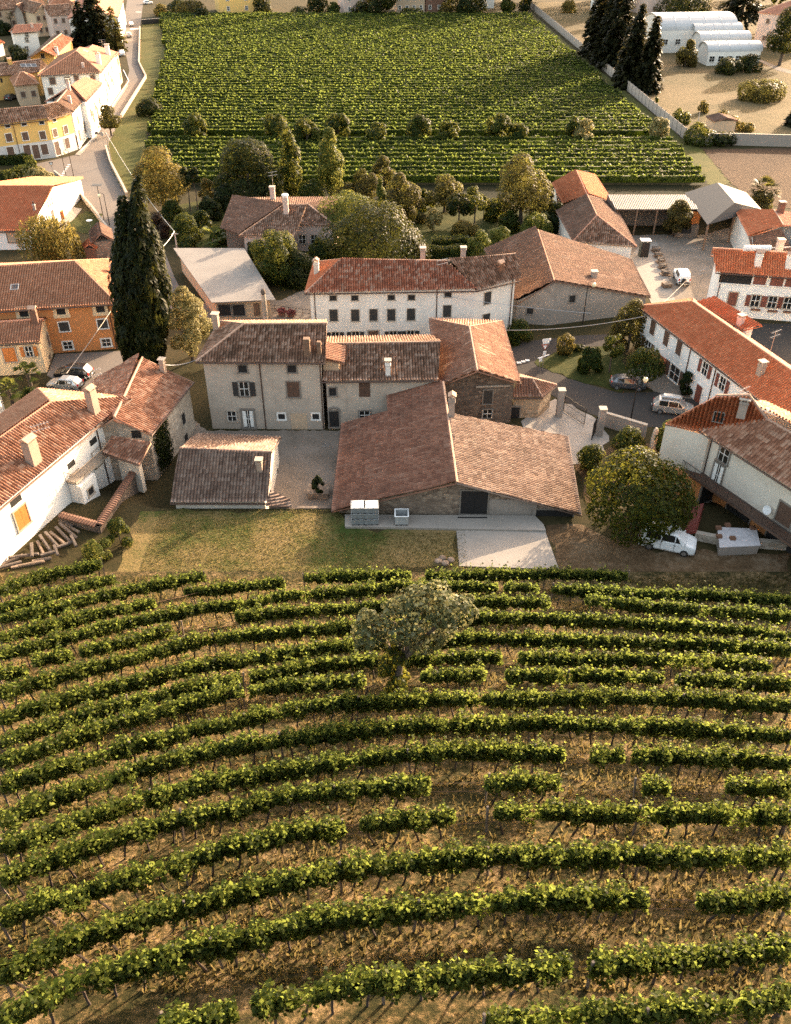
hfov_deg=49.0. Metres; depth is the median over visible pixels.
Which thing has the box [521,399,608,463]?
gravel path
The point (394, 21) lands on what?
vine row
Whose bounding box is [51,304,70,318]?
window
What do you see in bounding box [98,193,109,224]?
street lamp
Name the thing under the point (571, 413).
iron gate
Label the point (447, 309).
window
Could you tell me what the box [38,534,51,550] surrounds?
timber beam
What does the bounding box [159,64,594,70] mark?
vine row
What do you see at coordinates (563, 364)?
island lawn
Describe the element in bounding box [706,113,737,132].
ruined hut
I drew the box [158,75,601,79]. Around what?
vine row
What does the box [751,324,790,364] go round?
asphalt yard
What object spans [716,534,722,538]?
brick
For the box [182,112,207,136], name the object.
round bush
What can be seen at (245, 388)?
window
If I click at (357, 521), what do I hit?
harvest bin
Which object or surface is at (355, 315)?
window
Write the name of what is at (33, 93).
window
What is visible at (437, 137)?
vine row
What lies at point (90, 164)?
street
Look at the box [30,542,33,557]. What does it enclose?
timber beam
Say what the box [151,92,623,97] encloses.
vine row
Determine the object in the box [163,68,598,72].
vine row
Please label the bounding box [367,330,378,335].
door
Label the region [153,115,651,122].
vine row
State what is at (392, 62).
vine row
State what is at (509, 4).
tree
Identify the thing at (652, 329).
window
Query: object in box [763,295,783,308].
window
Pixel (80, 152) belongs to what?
pavement
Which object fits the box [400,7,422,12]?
tree
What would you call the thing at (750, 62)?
wild bush
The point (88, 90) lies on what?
salmon street house
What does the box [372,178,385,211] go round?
ornamental tree
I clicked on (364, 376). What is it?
wing house
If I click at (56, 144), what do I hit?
door
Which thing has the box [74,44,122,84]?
tan street house
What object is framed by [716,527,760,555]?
terrace slab
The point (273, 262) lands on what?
broadleaf tree
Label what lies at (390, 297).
window
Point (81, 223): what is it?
lawn
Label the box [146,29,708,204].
vineyard field
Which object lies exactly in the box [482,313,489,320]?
window
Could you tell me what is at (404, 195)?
broadleaf tree
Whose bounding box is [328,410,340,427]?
door
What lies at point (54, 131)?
window
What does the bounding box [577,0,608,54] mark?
spruce
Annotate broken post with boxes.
[649,427,658,456]
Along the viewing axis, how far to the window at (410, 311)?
106.40 m
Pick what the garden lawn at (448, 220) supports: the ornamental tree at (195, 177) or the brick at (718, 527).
the ornamental tree at (195, 177)
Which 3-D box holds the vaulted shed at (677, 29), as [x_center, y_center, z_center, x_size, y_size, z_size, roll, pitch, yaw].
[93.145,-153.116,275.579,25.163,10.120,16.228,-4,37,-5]
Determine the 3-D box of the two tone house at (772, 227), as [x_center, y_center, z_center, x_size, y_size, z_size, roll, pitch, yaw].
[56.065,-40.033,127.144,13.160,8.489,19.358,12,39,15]
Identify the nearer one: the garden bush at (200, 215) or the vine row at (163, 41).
the garden bush at (200, 215)
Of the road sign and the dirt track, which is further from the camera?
the road sign
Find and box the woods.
[367,0,786,4]
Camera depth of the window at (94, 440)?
80.02 m
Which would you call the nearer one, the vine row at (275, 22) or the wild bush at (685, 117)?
the wild bush at (685, 117)
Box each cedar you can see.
[102,6,128,51]
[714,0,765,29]
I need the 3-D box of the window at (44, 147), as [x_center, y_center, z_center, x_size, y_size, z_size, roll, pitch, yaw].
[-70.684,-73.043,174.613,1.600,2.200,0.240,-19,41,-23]
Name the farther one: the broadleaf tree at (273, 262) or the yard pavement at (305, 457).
the broadleaf tree at (273, 262)
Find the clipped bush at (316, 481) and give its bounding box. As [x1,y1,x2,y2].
[311,475,324,494]
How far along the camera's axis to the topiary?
105.11 m
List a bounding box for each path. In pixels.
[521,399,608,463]
[759,60,790,73]
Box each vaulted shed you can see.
[646,11,737,52]
[692,30,751,56]
[693,22,742,32]
[698,40,762,65]
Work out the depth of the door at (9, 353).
100.32 m
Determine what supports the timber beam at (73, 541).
on the timber beam at (65, 528)
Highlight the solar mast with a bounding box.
[91,184,103,219]
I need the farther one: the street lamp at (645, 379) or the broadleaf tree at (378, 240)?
the broadleaf tree at (378, 240)
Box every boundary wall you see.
[141,18,159,24]
[693,133,790,146]
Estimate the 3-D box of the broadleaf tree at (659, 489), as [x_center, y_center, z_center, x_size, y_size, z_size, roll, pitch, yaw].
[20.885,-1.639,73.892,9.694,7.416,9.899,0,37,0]
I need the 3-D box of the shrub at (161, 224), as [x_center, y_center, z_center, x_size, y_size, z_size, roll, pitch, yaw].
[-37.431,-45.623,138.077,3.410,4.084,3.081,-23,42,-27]
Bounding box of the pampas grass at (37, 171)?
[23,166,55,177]
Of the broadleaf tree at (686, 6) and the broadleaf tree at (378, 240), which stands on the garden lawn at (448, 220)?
the broadleaf tree at (378, 240)
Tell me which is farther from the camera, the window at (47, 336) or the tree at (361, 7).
the tree at (361, 7)
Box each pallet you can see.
[395,508,408,525]
[662,281,672,285]
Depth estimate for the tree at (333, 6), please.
337.20 m
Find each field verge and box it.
[107,23,164,189]
[532,15,730,184]
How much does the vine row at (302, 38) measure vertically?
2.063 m
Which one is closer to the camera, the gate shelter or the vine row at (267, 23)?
the gate shelter
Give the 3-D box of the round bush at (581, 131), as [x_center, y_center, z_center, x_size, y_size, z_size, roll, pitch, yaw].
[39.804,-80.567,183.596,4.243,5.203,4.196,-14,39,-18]
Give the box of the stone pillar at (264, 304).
[260,288,268,319]
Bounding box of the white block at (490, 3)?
[479,0,493,7]
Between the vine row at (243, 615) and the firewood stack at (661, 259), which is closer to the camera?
the vine row at (243, 615)
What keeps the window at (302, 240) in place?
in the garden house at (301, 221)
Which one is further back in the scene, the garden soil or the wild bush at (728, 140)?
the wild bush at (728, 140)
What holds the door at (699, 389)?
in the shuttered house at (714, 354)
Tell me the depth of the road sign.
100.75 m
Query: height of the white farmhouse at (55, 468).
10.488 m
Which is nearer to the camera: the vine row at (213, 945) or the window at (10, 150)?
the vine row at (213, 945)
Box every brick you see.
[715,525,721,529]
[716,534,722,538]
[749,525,755,529]
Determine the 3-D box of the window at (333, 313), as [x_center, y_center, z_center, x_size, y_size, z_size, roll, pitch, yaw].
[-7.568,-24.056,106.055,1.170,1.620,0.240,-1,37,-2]
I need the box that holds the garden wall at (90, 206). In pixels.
[53,170,114,239]
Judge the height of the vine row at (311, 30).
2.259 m
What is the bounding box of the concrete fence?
[530,3,691,138]
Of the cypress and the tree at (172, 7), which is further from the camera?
the tree at (172, 7)
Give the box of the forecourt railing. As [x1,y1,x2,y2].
[271,305,309,313]
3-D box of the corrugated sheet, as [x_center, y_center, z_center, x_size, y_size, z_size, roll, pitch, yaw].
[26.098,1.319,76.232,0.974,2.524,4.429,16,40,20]
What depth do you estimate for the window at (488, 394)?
91.10 m
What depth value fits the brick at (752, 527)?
73.79 m
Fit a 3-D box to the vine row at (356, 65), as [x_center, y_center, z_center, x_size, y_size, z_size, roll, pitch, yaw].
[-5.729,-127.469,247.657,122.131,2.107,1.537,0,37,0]
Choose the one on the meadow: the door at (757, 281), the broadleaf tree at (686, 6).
the broadleaf tree at (686, 6)
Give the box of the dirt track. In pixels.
[546,524,789,571]
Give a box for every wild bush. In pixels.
[560,0,577,12]
[672,107,690,124]
[675,38,698,67]
[683,121,718,147]
[697,100,709,113]
[713,131,736,146]
[714,57,743,75]
[718,109,740,128]
[736,79,787,103]
[736,122,755,131]
[737,53,763,73]
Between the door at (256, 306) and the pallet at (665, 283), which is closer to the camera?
the door at (256, 306)
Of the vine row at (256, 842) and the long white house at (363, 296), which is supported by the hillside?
the vine row at (256, 842)
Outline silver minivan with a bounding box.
[652,393,693,414]
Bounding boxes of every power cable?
[66,311,110,373]
[106,133,173,230]
[440,295,583,312]
[506,316,644,330]
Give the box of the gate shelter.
[88,222,113,258]
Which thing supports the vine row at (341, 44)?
on the vineyard field at (487, 190)
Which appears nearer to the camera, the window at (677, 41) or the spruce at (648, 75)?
the spruce at (648, 75)
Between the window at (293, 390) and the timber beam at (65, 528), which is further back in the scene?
the window at (293, 390)
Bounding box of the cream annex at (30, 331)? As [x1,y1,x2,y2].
[0,305,53,375]
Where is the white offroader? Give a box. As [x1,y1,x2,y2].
[673,268,690,284]
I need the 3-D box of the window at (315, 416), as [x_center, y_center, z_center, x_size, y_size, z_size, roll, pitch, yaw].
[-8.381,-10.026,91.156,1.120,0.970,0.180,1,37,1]
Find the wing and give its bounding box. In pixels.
[696,296,761,336]
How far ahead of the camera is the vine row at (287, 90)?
220.21 m
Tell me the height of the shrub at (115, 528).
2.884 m
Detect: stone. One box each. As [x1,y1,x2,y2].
[434,558,441,563]
[439,555,445,560]
[441,560,448,565]
[447,557,454,562]
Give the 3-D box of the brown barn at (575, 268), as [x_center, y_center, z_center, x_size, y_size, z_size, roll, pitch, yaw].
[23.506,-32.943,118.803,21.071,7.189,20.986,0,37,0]
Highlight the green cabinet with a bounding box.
[638,238,651,256]
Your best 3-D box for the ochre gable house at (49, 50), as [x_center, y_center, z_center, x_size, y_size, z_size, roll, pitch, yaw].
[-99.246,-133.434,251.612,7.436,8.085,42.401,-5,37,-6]
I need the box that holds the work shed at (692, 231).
[674,211,700,236]
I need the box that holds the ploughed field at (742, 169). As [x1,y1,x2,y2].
[703,148,790,208]
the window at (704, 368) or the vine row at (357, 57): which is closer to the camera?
the window at (704, 368)
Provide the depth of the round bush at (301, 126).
180.45 m
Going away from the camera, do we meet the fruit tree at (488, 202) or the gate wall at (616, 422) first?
the gate wall at (616, 422)
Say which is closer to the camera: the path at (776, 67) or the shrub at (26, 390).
the shrub at (26, 390)
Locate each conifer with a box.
[69,0,98,48]
[77,0,113,47]
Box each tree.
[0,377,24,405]
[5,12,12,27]
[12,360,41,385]
[14,213,85,261]
[98,104,120,135]
[131,145,190,206]
[153,3,167,15]
[166,0,184,12]
[167,286,212,361]
[175,0,206,12]
[177,166,192,210]
[187,167,200,209]
[191,7,208,15]
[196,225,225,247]
[197,178,213,199]
[211,137,284,197]
[249,229,297,285]
[252,0,272,12]
[290,6,308,12]
[306,0,327,12]
[317,189,377,242]
[317,195,431,259]
[327,1,340,12]
[350,0,370,12]
[350,579,479,695]
[352,168,377,203]
[363,0,397,13]
[369,155,396,189]
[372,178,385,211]
[384,172,421,228]
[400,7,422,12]
[426,173,463,211]
[438,2,456,12]
[444,0,487,13]
[445,192,470,219]
[466,195,487,223]
[480,195,490,219]
[496,152,553,223]
[500,0,515,12]
[518,0,531,10]
[583,444,699,547]
[602,334,624,372]
[607,298,646,351]
[625,347,665,382]
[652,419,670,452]
[653,0,712,11]
[662,199,693,237]
[748,175,782,197]
[765,6,790,65]
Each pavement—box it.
[75,84,128,154]
[184,421,339,508]
[626,364,692,398]
[630,242,674,302]
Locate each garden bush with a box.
[161,200,187,220]
[192,210,212,232]
[208,228,226,246]
[211,184,231,211]
[247,242,260,266]
[253,174,283,197]
[297,178,325,197]
[307,236,337,264]
[335,181,360,204]
[397,233,430,258]
[408,198,426,223]
[419,189,434,211]
[450,219,479,235]
[464,186,483,200]
[483,197,508,222]
[498,210,520,233]
[529,186,555,218]
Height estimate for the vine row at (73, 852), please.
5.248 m
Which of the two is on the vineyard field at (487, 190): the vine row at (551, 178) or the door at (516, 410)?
the vine row at (551, 178)
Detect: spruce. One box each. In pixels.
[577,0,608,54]
[581,0,608,64]
[589,0,623,69]
[595,0,636,69]
[610,3,648,89]
[610,18,634,81]
[631,15,664,94]
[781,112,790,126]
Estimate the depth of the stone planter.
81.94 m
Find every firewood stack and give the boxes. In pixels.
[650,246,660,252]
[653,251,662,257]
[655,257,665,263]
[657,263,667,269]
[659,268,670,275]
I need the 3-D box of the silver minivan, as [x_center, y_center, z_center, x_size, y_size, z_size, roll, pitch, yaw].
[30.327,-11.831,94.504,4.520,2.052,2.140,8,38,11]
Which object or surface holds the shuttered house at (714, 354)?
on the ground at (156, 496)
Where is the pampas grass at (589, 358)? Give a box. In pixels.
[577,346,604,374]
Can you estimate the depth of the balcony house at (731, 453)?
73.96 m
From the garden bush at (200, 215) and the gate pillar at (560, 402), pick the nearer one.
the gate pillar at (560, 402)
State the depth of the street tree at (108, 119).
186.51 m
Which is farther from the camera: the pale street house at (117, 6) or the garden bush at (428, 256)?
the pale street house at (117, 6)
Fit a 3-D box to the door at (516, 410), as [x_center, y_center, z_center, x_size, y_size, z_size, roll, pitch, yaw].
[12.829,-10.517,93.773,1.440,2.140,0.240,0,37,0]
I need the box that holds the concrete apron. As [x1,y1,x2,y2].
[345,514,545,531]
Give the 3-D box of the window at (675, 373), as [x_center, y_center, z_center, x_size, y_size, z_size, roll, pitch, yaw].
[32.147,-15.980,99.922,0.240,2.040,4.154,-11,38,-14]
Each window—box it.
[4,133,13,142]
[6,146,14,154]
[10,494,21,507]
[11,501,32,533]
[15,306,29,318]
[19,345,38,357]
[20,91,26,97]
[21,131,29,140]
[22,144,32,155]
[30,90,36,96]
[38,130,46,139]
[39,143,49,155]
[45,332,51,347]
[47,87,53,94]
[48,77,56,84]
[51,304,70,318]
[52,128,58,137]
[57,321,71,332]
[61,340,74,350]
[62,125,68,134]
[63,137,70,149]
[67,459,74,469]
[73,75,78,81]
[86,484,95,498]
[89,436,96,445]
[91,302,109,315]
[91,446,104,469]
[96,318,109,329]
[99,337,113,347]
[131,431,141,437]
[180,410,187,427]
[183,430,188,442]
[225,410,238,422]
[232,381,255,396]
[237,364,248,373]
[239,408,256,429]
[276,412,286,420]
[285,381,301,398]
[286,364,297,373]
[297,234,306,244]
[310,234,318,243]
[311,412,320,420]
[327,331,343,336]
[328,387,337,396]
[329,295,337,300]
[329,309,338,321]
[347,331,363,336]
[351,295,358,300]
[351,309,359,321]
[358,410,370,417]
[359,383,369,396]
[369,308,377,321]
[385,330,401,335]
[387,294,395,300]
[387,308,395,321]
[402,330,418,335]
[406,308,415,320]
[407,294,415,300]
[442,305,451,317]
[444,293,451,297]
[481,408,493,418]
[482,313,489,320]
[483,291,491,304]
[525,307,533,314]
[568,294,576,303]
[641,337,653,351]
[648,319,656,337]
[661,330,670,348]
[663,359,682,385]
[674,39,680,44]
[674,339,683,357]
[697,358,711,379]
[708,56,715,61]
[709,459,725,484]
[714,373,729,393]
[715,444,731,466]
[717,272,752,285]
[726,291,739,306]
[744,294,766,307]
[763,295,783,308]
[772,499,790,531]
[776,296,790,309]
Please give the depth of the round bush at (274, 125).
183.13 m
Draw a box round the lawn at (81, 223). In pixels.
[67,211,101,233]
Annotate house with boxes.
[0,0,20,27]
[0,40,5,56]
[0,57,47,99]
[0,101,77,159]
[0,176,83,249]
[0,258,117,352]
[9,23,42,59]
[9,71,40,105]
[12,0,44,24]
[20,0,52,36]
[28,33,72,64]
[37,43,120,105]
[42,3,72,36]
[44,76,104,137]
[48,0,74,7]
[54,78,86,148]
[67,0,126,40]
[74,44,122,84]
[90,353,195,479]
[170,432,280,508]
[220,185,342,260]
[304,245,521,341]
[322,334,440,428]
[338,0,364,12]
[394,0,424,12]
[425,0,443,11]
[429,317,520,422]
[552,169,636,257]
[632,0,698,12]
[637,298,790,422]
[658,394,790,553]
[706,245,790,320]
[730,200,790,251]
[754,1,790,46]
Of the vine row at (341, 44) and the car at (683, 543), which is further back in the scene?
the vine row at (341, 44)
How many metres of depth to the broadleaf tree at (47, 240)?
126.29 m
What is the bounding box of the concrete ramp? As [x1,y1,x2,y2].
[456,531,558,569]
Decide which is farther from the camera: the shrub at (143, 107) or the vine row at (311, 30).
the vine row at (311, 30)
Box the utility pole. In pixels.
[104,132,111,160]
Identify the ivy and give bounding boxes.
[153,418,174,474]
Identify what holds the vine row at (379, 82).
on the vineyard field at (487, 190)
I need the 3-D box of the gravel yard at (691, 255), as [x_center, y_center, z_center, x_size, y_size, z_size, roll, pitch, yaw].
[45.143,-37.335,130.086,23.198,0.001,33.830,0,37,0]
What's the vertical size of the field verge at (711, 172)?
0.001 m
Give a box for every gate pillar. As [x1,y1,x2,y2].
[555,387,565,417]
[595,406,607,436]
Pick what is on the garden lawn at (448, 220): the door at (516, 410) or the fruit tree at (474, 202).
the fruit tree at (474, 202)
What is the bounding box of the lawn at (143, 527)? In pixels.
[117,508,459,571]
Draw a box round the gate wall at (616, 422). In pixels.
[604,412,647,437]
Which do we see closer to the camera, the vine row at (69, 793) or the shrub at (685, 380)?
the vine row at (69, 793)
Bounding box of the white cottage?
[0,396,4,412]
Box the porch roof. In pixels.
[102,436,150,492]
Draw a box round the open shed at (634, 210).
[606,194,697,234]
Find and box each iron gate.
[563,394,586,424]
[591,417,597,439]
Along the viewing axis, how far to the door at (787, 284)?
110.92 m
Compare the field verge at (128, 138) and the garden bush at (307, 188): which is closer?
the garden bush at (307, 188)
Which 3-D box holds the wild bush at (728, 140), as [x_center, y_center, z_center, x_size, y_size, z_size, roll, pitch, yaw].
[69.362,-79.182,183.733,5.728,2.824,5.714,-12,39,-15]
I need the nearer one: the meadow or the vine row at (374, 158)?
the vine row at (374, 158)
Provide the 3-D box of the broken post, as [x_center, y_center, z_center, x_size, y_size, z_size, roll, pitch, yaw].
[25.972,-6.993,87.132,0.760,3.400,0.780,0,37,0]
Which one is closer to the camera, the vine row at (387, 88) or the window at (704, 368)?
the window at (704, 368)
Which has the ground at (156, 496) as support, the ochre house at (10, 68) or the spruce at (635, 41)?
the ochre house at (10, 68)
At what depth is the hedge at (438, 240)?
134.10 m
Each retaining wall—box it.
[297,506,330,508]
[694,530,786,549]
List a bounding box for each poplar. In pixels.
[276,125,302,197]
[316,127,344,196]
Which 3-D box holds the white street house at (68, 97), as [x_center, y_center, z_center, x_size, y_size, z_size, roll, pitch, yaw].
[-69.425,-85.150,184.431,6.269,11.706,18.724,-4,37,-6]
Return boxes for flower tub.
[276,307,286,316]
[285,308,295,317]
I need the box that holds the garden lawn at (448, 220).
[170,198,548,290]
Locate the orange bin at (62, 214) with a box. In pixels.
[60,209,64,218]
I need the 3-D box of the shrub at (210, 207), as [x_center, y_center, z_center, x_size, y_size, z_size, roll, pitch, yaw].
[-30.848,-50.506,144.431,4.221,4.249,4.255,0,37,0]
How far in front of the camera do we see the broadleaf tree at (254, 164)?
147.53 m
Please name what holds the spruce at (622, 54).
on the meadow
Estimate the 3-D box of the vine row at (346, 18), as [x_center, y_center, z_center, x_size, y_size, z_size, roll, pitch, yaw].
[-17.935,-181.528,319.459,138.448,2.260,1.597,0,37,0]
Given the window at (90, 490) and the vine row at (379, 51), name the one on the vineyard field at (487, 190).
the vine row at (379, 51)
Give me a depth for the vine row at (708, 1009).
25.24 m
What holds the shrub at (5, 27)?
on the ground at (156, 496)
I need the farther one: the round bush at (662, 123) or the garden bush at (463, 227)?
the round bush at (662, 123)
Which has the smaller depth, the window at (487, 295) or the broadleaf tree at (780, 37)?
the window at (487, 295)
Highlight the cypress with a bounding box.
[106,174,172,364]
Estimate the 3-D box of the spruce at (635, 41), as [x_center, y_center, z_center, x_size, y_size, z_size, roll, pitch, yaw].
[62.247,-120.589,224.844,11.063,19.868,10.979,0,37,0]
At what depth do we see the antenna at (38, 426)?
73.76 m
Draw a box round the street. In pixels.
[37,0,182,308]
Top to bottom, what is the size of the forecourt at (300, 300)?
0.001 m
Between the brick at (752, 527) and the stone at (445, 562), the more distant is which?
the brick at (752, 527)
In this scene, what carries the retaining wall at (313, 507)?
on the ground at (156, 496)
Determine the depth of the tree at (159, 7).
333.34 m
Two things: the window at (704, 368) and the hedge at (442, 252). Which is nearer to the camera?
the window at (704, 368)
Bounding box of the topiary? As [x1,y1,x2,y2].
[556,332,575,354]
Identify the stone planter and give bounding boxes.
[307,484,329,499]
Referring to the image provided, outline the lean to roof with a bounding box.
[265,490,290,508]
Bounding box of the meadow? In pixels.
[532,0,790,134]
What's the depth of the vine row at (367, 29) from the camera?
299.37 m
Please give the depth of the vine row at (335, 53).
262.28 m
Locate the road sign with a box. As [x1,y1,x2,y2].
[542,338,550,369]
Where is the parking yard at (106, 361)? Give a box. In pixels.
[47,351,122,391]
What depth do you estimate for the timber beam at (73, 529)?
75.24 m
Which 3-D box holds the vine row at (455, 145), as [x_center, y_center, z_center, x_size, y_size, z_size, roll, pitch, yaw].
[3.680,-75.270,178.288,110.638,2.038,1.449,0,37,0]
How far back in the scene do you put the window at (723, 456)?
75.14 m
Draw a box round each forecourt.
[60,207,80,232]
[180,290,310,323]
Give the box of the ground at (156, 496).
[0,0,790,571]
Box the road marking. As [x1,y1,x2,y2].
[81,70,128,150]
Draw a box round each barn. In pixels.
[331,378,581,516]
[484,226,650,324]
[685,183,760,249]
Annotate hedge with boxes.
[0,152,36,180]
[429,243,471,258]
[431,234,469,247]
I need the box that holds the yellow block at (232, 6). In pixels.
[215,0,254,12]
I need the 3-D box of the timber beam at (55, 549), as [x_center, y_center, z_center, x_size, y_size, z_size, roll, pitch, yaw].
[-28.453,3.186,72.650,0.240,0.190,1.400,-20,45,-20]
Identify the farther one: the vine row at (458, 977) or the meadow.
the meadow
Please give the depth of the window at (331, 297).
104.72 m
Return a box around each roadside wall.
[105,145,127,196]
[120,26,146,117]
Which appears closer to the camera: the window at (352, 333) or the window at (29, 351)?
the window at (29, 351)
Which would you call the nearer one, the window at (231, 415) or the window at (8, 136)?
the window at (231, 415)
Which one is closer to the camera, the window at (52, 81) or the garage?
the garage
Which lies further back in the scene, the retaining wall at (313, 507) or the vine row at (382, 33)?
the vine row at (382, 33)
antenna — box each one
[30,422,48,431]
[768,329,781,353]
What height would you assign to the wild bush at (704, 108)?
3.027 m
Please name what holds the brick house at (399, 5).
on the ground at (156, 496)
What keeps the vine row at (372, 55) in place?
on the vineyard field at (487, 190)
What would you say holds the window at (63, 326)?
in the orange house at (70, 300)
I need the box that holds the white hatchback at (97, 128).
[95,124,100,133]
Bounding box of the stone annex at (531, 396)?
[511,374,556,417]
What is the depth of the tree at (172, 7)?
343.26 m
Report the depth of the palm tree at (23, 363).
98.79 m
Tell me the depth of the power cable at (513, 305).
104.60 m
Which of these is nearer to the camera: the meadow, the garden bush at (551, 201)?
the garden bush at (551, 201)
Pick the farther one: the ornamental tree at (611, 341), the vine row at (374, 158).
the vine row at (374, 158)
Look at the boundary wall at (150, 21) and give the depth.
318.96 m
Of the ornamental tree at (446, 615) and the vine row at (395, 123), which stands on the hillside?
the ornamental tree at (446, 615)
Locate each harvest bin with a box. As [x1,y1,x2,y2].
[351,500,364,513]
[351,513,364,519]
[351,513,364,525]
[364,500,378,513]
[364,510,378,519]
[365,513,378,525]
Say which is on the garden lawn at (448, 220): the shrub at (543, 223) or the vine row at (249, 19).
the shrub at (543, 223)
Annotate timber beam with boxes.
[0,560,21,568]
[2,557,18,564]
[8,552,38,558]
[11,560,44,568]
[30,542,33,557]
[32,556,51,561]
[36,540,44,556]
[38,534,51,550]
[40,550,55,556]
[44,531,59,546]
[49,531,65,543]
[53,541,72,548]
[53,544,58,555]
[54,526,70,541]
[58,519,72,526]
[58,522,77,538]
[65,524,79,533]
[70,534,77,546]
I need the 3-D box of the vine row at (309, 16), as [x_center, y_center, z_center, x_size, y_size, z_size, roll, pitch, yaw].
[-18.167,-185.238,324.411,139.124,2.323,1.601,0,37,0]
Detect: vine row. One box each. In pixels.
[0,553,104,602]
[0,564,206,629]
[0,570,117,624]
[0,572,288,648]
[0,572,790,667]
[0,588,790,683]
[0,602,790,710]
[0,623,790,733]
[0,641,773,753]
[0,658,790,775]
[0,679,790,806]
[0,703,790,834]
[0,729,790,864]
[0,758,790,898]
[0,789,790,942]
[0,829,790,996]
[0,872,790,1023]
[142,158,692,168]
[144,136,676,144]
[144,145,683,153]
[144,171,705,182]
[145,141,682,148]
[145,149,684,156]
[145,167,700,174]
[146,153,692,161]
[147,119,650,125]
[147,122,659,131]
[147,162,701,172]
[148,133,672,140]
[149,106,639,115]
[150,126,659,135]
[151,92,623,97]
[151,112,648,121]
[152,95,625,100]
[153,87,618,93]
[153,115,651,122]
[154,90,621,95]
[154,110,643,115]
[155,77,603,84]
[155,82,609,89]
[155,103,637,109]
[156,98,627,103]
[156,926,790,1023]
[157,84,613,89]
[158,12,530,17]
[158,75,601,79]
[158,79,605,84]
[158,101,633,106]
[159,10,527,13]
[159,17,534,23]
[159,23,544,28]
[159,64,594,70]
[159,70,601,77]
[159,73,598,77]
[160,13,532,17]
[160,15,531,18]
[160,58,581,65]
[160,66,591,72]
[161,13,532,17]
[161,16,533,19]
[161,20,540,24]
[161,37,557,43]
[162,25,543,28]
[162,27,546,30]
[162,28,548,34]
[162,32,554,36]
[162,35,559,39]
[162,62,588,66]
[163,19,535,22]
[163,24,544,28]
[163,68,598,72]
[164,34,557,37]
[164,47,572,52]
[164,50,574,54]
[164,52,577,56]
[164,54,581,58]
[164,56,581,60]
[165,21,540,24]
[165,29,550,33]
[165,42,562,48]
[165,49,574,54]
[165,60,587,64]
[166,31,553,34]
[166,39,559,42]
[166,40,562,44]
[166,43,565,48]
[166,45,568,49]
[302,560,629,591]
[481,974,790,1023]
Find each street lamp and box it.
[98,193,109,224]
[582,281,595,324]
[630,376,647,418]
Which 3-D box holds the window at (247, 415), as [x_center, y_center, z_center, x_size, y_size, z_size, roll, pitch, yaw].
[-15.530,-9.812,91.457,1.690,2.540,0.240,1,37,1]
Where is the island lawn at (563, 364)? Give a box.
[535,346,626,391]
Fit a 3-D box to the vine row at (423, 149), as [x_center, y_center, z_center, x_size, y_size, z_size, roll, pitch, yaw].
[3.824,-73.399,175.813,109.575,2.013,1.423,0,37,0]
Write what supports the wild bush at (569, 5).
on the meadow
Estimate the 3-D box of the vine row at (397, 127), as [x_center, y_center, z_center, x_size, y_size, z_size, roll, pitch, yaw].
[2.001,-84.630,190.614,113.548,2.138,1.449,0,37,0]
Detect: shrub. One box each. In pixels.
[0,20,10,35]
[4,44,28,61]
[20,387,34,398]
[81,537,112,560]
[105,517,133,547]
[135,97,162,116]
[150,212,171,239]
[169,212,203,242]
[177,235,198,247]
[198,195,223,220]
[282,250,312,290]
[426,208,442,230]
[466,229,490,256]
[488,225,510,244]
[506,318,533,345]
[519,212,553,232]
[547,202,562,233]
[572,344,584,351]
[576,443,605,479]
[610,425,646,460]
[679,371,692,394]
[750,189,774,208]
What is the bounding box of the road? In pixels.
[512,334,699,427]
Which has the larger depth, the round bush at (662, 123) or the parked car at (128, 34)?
the parked car at (128, 34)
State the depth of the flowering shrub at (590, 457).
83.86 m
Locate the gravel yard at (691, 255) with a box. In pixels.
[630,228,732,300]
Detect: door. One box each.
[0,346,19,363]
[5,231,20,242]
[31,144,41,159]
[53,140,60,156]
[217,303,233,316]
[230,303,246,316]
[253,303,259,315]
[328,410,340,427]
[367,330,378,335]
[458,489,489,514]
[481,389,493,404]
[511,406,520,417]
[693,382,703,404]
[751,275,768,285]
[768,276,785,287]
[783,277,790,287]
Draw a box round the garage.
[173,248,275,319]
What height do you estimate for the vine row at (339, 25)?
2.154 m
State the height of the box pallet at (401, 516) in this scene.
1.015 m
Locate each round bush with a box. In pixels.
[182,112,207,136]
[263,113,287,136]
[292,118,320,140]
[325,112,350,136]
[366,121,386,140]
[406,114,431,136]
[436,120,459,140]
[485,112,512,136]
[507,123,528,138]
[564,116,582,136]
[574,118,593,140]
[649,117,669,136]
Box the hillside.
[0,572,790,1023]
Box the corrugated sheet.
[685,503,704,533]
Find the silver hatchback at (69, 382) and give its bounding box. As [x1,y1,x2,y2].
[46,375,84,390]
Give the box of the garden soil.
[575,440,659,503]
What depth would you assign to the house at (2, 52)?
266.24 m
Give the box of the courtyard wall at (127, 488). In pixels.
[58,471,139,533]
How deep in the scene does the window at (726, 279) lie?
112.00 m
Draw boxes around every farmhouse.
[0,383,132,565]
[195,311,327,429]
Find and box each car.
[4,93,16,100]
[53,363,94,380]
[118,49,124,55]
[126,32,131,37]
[143,0,152,3]
[609,374,646,391]
[638,521,696,556]

